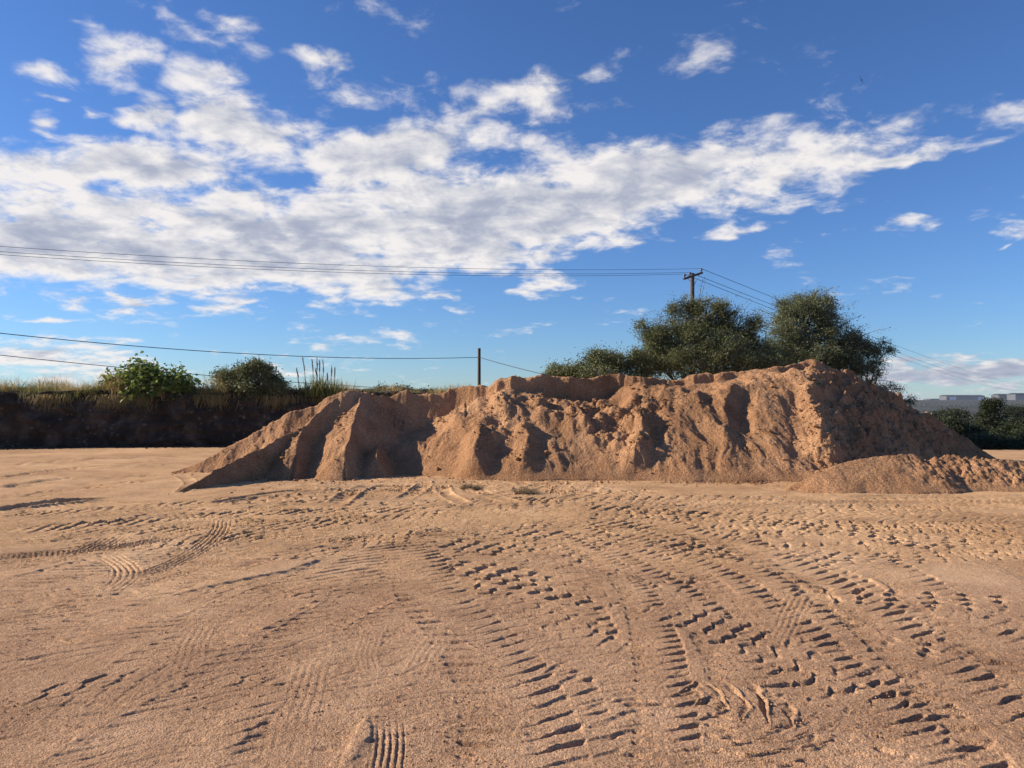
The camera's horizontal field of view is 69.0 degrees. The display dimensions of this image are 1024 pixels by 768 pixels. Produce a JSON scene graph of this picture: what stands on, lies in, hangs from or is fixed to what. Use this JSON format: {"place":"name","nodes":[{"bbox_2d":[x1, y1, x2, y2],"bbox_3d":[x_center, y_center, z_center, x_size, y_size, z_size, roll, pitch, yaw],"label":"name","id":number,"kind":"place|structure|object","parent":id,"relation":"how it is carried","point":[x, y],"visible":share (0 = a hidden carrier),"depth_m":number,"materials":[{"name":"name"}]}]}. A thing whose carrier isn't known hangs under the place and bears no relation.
{"place":"outdoors","nodes":[
{"label":"outdoors","id":0,"kind":"place"},
{"bbox_2d":[0,387,438,447],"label":"earth bank","id":1,"kind":"structure","parent":0,"point":[175,422],"depth_m":26.14,"materials":[{"name":"soil"}]},
{"bbox_2d":[96,351,201,406],"bbox_3d":[-13.105,-0.049,26.974,3.910,2.333,2.506,0,-1,0],"label":"fig bush","id":2,"kind":"object","parent":1,"relation":"on","point":[147,377],"visible":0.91,"depth_m":26.63,"materials":[{"name":"green plant"}]},
{"bbox_2d":[6,394,324,412],"bbox_3d":[-12.482,0.723,26.359,14.168,0.762,0.483,0,-1,-9],"label":"hanging straw","id":3,"kind":"object","parent":1,"relation":"hanging from","point":[113,401],"visible":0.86,"depth_m":26.28,"materials":[{"name":"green plant"}]},
{"bbox_2d":[185,383,212,392],"bbox_3d":[-11.544,0.367,27.274,1.392,1.011,1.332,-1,-2,39],"label":"shrub","id":4,"kind":"object","parent":1,"relation":"on","point":[200,387],"visible":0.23,"depth_m":27.18,"materials":[{"name":"green plant"}]},
{"bbox_2d":[0,380,447,401],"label":"green grass","id":5,"kind":"structure","parent":1,"relation":"on","point":[23,389],"depth_m":26.55,"materials":[{"name":"green plant"}]},
{"bbox_2d":[0,371,472,401],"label":"dry grass","id":6,"kind":"structure","parent":1,"relation":"on","point":[56,385],"depth_m":26.88,"materials":[{"name":"plant"}]},
{"bbox_2d":[208,356,296,398],"bbox_3d":[-9.589,-0.151,27.551,3.550,1.939,2.359,0,-1,0],"label":"thorn bush","id":7,"kind":"object","parent":1,"relation":"on","point":[243,376],"visible":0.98,"depth_m":27.25,"materials":[{"name":"green plant"}]},
{"bbox_2d":[282,383,307,397],"bbox_3d":[-8.128,0.414,27.795,1.852,0.871,1.314,0,-1,0],"label":"shrub","id":8,"kind":"object","parent":1,"relation":"on","point":[296,389],"visible":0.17,"depth_m":27.58,"materials":[{"name":"green plant"}]},
{"bbox_2d":[296,356,356,396],"bbox_3d":[-6.875,-0.294,27.512,2.020,1.536,1.679,1,-1,-33],"label":"reed clump","id":9,"kind":"object","parent":1,"relation":"on","point":[316,389],"visible":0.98,"depth_m":27.32,"materials":[{"name":"green plant"}]},
{"bbox_2d":[373,381,390,388],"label":"shrub","id":10,"kind":"object","parent":1,"relation":"on","point":[381,387],"visible":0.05,"depth_m":29.95,"materials":[{"name":"green plant"}]},
{"bbox_2d":[394,381,415,389],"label":"shrub","id":11,"kind":"object","parent":1,"relation":"on","point":[406,386],"visible":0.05,"depth_m":29.96,"materials":[{"name":"green plant"}]},
{"bbox_2d":[0,400,1023,767],"bbox_3d":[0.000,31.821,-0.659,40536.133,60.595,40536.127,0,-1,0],"label":"ground","id":12,"kind":"structure","parent":0,"point":[104,678],"depth_m":5.54,"materials":[{"name":"beige sand"}]},
{"bbox_2d":[0,445,229,449],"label":"bank rubble","id":13,"kind":"object","parent":12,"relation":"on","point":[106,446],"visible":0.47,"depth_m":25.40,"materials":[{"name":"soil"}]},
{"bbox_2d":[229,480,675,494],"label":"churned clods","id":14,"kind":"object","parent":12,"relation":"on","point":[478,492],"visible":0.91,"depth_m":13.69,"materials":[{"name":"beige sand"}]},
{"bbox_2d":[456,481,484,489],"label":"weed tuft","id":15,"kind":"object","parent":12,"relation":"on","point":[473,487],"visible":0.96,"depth_m":13.62,"materials":[{"name":"green plant"}]},
{"bbox_2d":[478,348,480,384],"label":"telephone pole","id":16,"kind":"object","parent":12,"relation":"on","point":[479,367],"visible":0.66,"depth_m":49.95,"materials":[{"name":"brown wood"}]},
{"bbox_2d":[1,355,435,390],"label":"power cable","id":17,"kind":"object","parent":16,"relation":"attached to","point":[119,367],"visible":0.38,"depth_m":36.15,"materials":[{"name":"grey plastic"}]},
{"bbox_2d":[0,333,478,358],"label":"power cable","id":18,"kind":"object","parent":16,"relation":"attached to","point":[230,352],"visible":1,"depth_m":40.03,"materials":[{"name":"grey plastic"}]},
{"bbox_2d":[479,357,540,373],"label":"power cable","id":19,"kind":"object","parent":16,"relation":"attached to","point":[511,366],"visible":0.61,"depth_m":48.05,"materials":[{"name":"grey plastic"}]},
{"bbox_2d":[0,493,1023,767],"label":"grit","id":20,"kind":"object","parent":12,"relation":"on","point":[538,657],"visible":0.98,"depth_m":4.73,"materials":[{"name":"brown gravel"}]},
{"bbox_2d":[512,484,541,494],"bbox_3d":[0.269,1.843,13.067,0.651,0.221,0.708,0,-1,0],"label":"weed tuft","id":21,"kind":"object","parent":12,"relation":"on","point":[525,491],"visible":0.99,"depth_m":12.99,"materials":[{"name":"green plant"}]},
{"bbox_2d":[170,459,999,492],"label":"sand clods","id":22,"kind":"object","parent":12,"relation":"on","point":[686,482],"visible":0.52,"depth_m":14.88,"materials":[{"name":"beige sand"}]},
{"bbox_2d":[175,359,995,491],"bbox_3d":[3.205,0.757,18.602,22.566,2.852,9.089,0,-1,-8],"label":"sand pile","id":23,"kind":"object","parent":12,"relation":"on","point":[664,456],"visible":0.9,"depth_m":16.73,"materials":[{"name":"beige sand"}]},
{"bbox_2d":[219,365,983,473],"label":"slumped clods","id":24,"kind":"object","parent":23,"relation":"on","point":[606,434],"visible":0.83,"depth_m":17.07,"materials":[{"name":"brown sand"}]},
{"bbox_2d":[537,340,671,378],"bbox_3d":[3.482,0.377,26.990,5.347,4.009,3.728,0,-1,0],"label":"thorn bush","id":25,"kind":"object","parent":12,"relation":"on","point":[606,362],"visible":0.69,"depth_m":26.50,"materials":[{"name":"green plant"}]},
{"bbox_2d":[683,268,702,371],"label":"power pole","id":26,"kind":"object","parent":12,"relation":"on","point":[691,276],"visible":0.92,"depth_m":45.03,"materials":[{"name":"brown wood"}]},
{"bbox_2d":[0,254,675,275],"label":"power cable","id":27,"kind":"object","parent":26,"relation":"attached to","point":[315,271],"visible":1,"depth_m":36.10,"materials":[{"name":"grey plastic"}]},
{"bbox_2d":[0,251,688,273],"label":"power cable","id":28,"kind":"object","parent":26,"relation":"attached to","point":[327,269],"visible":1,"depth_m":36.63,"materials":[{"name":"grey plastic"}]},
{"bbox_2d":[0,246,700,269],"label":"power cable","id":29,"kind":"object","parent":26,"relation":"attached to","point":[330,264],"visible":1,"depth_m":37.39,"materials":[{"name":"grey plastic"}]},
{"bbox_2d":[688,275,1015,390],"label":"power cable","id":30,"kind":"object","parent":26,"relation":"attached to","point":[812,324],"visible":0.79,"depth_m":54.12,"materials":[{"name":"grey plastic"}]},
{"bbox_2d":[703,269,1005,381],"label":"power cable","id":31,"kind":"object","parent":26,"relation":"attached to","point":[783,301],"visible":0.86,"depth_m":55.07,"materials":[{"name":"grey plastic"}]},
{"bbox_2d":[697,275,1018,387],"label":"power cable","id":32,"kind":"object","parent":26,"relation":"attached to","point":[865,340],"visible":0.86,"depth_m":55.18,"materials":[{"name":"grey plastic"}]},
{"bbox_2d":[627,277,795,380],"bbox_3d":[7.385,-0.930,27.585,6.090,6.659,5.682,0,-1,21],"label":"thorn tree","id":33,"kind":"object","parent":12,"relation":"on","point":[708,350],"visible":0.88,"depth_m":27.20,"materials":[{"name":"green plant"}]},
{"bbox_2d":[754,286,895,377],"bbox_3d":[12.096,-0.852,29.919,5.730,6.667,4.572,0,-1,0],"label":"thorn tree","id":34,"kind":"object","parent":12,"relation":"on","point":[834,351],"visible":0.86,"depth_m":29.44,"materials":[{"name":"green plant"}]},
{"bbox_2d":[845,336,919,406],"bbox_3d":[14.380,0.395,29.276,3.421,4.884,1.529,0,-1,0],"label":"thorn tree","id":35,"kind":"object","parent":12,"relation":"on","point":[871,366],"visible":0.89,"depth_m":29.17,"materials":[{"name":"green plant"}]},
{"bbox_2d":[786,454,1023,493],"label":"sand mound","id":36,"kind":"object","parent":12,"relation":"on","point":[915,474],"visible":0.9,"depth_m":13.56,"materials":[{"name":"beige sand"}]},
{"bbox_2d":[930,405,973,421],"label":"field tree","id":37,"kind":"object","parent":12,"relation":"on","point":[956,410],"visible":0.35,"depth_m":119.03,"materials":[{"name":"green plant"}]},
{"bbox_2d":[939,395,983,399],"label":"industrial shed","id":38,"kind":"structure","parent":12,"relation":"on","point":[961,397],"depth_m":2349.62,"materials":[{"name":"grey metal"}]},
{"bbox_2d":[908,399,1023,419],"bbox_3d":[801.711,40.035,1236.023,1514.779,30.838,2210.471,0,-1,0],"label":"woodland","id":39,"kind":"object","parent":12,"relation":"on","point":[959,405],"visible":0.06,"depth_m":1614.04,"materials":[{"name":"green plant"}]},
{"bbox_2d":[940,411,994,436],"bbox_3d":[20.325,2.874,33.941,3.518,3.314,2.094,0,-1,0],"label":"roadside bush","id":40,"kind":"object","parent":12,"relation":"on","point":[960,426],"visible":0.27,"depth_m":33.63,"materials":[{"name":"green plant"}]},
{"bbox_2d":[962,394,1019,431],"bbox_3d":[22.837,2.616,35.911,3.338,4.304,2.946,1,-1,-31],"label":"evergreen tree","id":41,"kind":"object","parent":12,"relation":"on","point":[984,416],"visible":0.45,"depth_m":35.77,"materials":[{"name":"green plant"}]},
{"bbox_2d":[963,429,1023,449],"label":"roadside bush","id":42,"kind":"object","parent":12,"relation":"on","point":[989,441],"visible":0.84,"depth_m":29.53,"materials":[{"name":"green plant"}]},
{"bbox_2d":[991,394,1006,399],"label":"industrial shed","id":43,"kind":"structure","parent":12,"relation":"on","point":[1003,396],"depth_m":2299.76,"materials":[{"name":"grey metal"}]},
{"bbox_2d":[989,414,1023,438],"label":"roadside bush","id":44,"kind":"object","parent":12,"relation":"on","point":[1014,427],"visible":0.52,"depth_m":32.89,"materials":[{"name":"green plant"}]},
{"bbox_2d":[1002,403,1023,419],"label":"field tree","id":45,"kind":"object","parent":12,"relation":"on","point":[1016,411],"visible":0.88,"depth_m":139.26,"materials":[{"name":"green plant"}]},
{"bbox_2d":[1007,393,1023,399],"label":"industrial shed","id":46,"kind":"structure","parent":12,"relation":"on","point":[1015,396],"depth_m":2254.33,"materials":[{"name":"grey metal"}]},
{"bbox_2d":[0,0,1023,399],"label":"sky","id":47,"kind":"structure","parent":0,"point":[743,142],"materials":[{"name":"blue"}]}
]}

